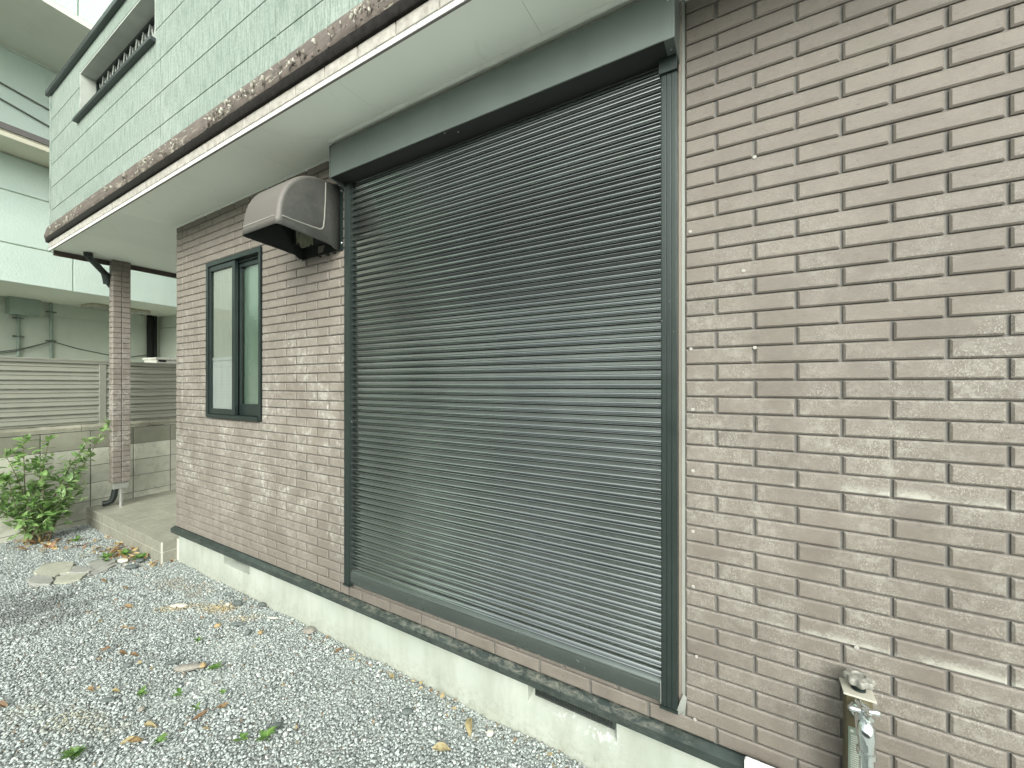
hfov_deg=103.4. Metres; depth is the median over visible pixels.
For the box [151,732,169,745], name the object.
weed
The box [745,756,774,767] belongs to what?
plate
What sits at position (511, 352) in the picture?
roller shutter
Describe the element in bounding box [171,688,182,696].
weed
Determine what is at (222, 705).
fallen leaf
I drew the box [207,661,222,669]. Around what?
weed
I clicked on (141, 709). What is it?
pebble
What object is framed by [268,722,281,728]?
pebble
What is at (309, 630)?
pebble
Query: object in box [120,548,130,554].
weed
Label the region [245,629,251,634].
pebble
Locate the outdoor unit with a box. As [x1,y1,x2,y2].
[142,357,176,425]
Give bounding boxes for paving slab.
[27,575,53,586]
[33,561,74,578]
[54,573,86,583]
[69,566,93,573]
[87,558,116,576]
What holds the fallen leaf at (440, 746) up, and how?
on the gravel
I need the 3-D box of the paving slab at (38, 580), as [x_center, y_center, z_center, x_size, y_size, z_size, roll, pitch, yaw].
[-3.689,1.559,3.172,0.311,0.052,0.120,0,0,31]
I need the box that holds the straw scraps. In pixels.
[58,561,568,767]
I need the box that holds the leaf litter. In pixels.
[6,529,173,566]
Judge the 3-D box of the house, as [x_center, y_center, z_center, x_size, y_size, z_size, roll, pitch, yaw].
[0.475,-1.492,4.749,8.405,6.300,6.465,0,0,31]
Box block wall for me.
[0,418,176,543]
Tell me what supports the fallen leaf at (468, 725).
on the gravel
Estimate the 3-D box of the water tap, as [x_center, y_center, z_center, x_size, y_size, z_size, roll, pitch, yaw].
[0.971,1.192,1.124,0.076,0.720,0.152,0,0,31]
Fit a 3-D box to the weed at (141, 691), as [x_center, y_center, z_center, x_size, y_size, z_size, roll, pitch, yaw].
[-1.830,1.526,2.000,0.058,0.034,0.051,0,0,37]
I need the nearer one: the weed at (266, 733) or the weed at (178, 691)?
the weed at (266, 733)
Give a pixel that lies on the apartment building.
(52, 306)
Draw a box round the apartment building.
[0,0,177,436]
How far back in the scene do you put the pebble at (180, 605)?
2.80 m
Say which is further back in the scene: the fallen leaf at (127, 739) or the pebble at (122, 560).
the pebble at (122, 560)
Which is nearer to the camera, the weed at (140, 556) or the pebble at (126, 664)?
the pebble at (126, 664)
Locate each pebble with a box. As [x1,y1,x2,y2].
[101,697,114,702]
[117,558,127,562]
[122,663,131,666]
[125,564,137,568]
[134,558,144,562]
[138,706,145,711]
[166,659,180,664]
[171,603,186,607]
[174,663,199,671]
[199,662,206,668]
[231,622,243,625]
[234,600,242,606]
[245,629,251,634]
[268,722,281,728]
[302,626,315,634]
[402,708,412,714]
[486,729,492,736]
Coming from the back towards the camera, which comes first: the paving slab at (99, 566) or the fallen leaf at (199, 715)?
the paving slab at (99, 566)
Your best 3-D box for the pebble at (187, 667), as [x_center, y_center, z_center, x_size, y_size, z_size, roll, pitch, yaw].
[-1.756,1.539,2.195,0.149,0.028,0.052,0,0,-12]
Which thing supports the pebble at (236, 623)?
on the gravel
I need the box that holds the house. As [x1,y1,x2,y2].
[44,0,1023,767]
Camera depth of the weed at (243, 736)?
1.75 m
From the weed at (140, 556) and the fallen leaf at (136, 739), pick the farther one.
the weed at (140, 556)
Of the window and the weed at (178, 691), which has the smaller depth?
the weed at (178, 691)
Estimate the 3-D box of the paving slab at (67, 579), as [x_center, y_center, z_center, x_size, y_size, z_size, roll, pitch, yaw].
[-3.519,1.562,3.201,0.193,0.047,0.178,0,0,-28]
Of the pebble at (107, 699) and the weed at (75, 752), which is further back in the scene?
the pebble at (107, 699)
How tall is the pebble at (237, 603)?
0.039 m
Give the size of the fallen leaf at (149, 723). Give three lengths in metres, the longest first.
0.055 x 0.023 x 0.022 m
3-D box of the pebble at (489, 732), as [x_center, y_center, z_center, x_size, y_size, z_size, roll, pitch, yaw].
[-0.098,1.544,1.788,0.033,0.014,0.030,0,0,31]
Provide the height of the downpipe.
2.741 m
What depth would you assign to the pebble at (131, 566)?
3.40 m
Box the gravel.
[0,524,584,767]
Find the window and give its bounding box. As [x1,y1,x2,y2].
[205,246,262,421]
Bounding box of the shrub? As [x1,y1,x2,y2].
[0,417,111,545]
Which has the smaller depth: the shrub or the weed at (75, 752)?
the weed at (75, 752)
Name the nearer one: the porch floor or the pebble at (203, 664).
the pebble at (203, 664)
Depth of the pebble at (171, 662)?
2.24 m
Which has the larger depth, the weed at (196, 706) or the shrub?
the shrub
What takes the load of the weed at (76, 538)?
on the gravel
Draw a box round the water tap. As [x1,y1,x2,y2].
[839,667,880,767]
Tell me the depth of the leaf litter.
3.81 m
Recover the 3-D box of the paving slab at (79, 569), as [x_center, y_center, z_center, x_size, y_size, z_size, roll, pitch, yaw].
[-3.583,1.560,3.351,0.253,0.051,0.103,0,0,12]
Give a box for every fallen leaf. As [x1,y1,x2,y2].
[0,700,7,706]
[120,736,133,743]
[128,736,142,741]
[144,721,156,726]
[192,709,207,719]
[216,702,228,707]
[432,742,450,750]
[465,718,471,736]
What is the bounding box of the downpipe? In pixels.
[83,252,118,505]
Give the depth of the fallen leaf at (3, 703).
1.94 m
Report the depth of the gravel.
2.09 m
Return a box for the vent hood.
[242,176,343,260]
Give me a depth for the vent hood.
2.29 m
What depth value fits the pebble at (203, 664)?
2.20 m
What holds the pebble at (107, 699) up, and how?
on the gravel
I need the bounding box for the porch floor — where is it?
[86,489,178,563]
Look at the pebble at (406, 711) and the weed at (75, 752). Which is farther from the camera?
the pebble at (406, 711)
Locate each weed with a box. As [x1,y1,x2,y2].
[59,744,87,760]
[71,535,81,540]
[99,552,113,557]
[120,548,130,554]
[132,552,147,559]
[136,685,146,696]
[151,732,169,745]
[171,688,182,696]
[189,702,200,709]
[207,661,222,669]
[233,732,249,741]
[254,726,276,741]
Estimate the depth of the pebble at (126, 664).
2.21 m
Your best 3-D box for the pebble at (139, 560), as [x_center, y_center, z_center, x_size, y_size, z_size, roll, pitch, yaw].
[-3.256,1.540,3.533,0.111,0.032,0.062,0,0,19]
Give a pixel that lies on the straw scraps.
(420, 682)
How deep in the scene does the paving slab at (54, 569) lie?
3.35 m
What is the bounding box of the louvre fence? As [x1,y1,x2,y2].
[0,356,176,428]
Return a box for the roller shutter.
[329,0,679,714]

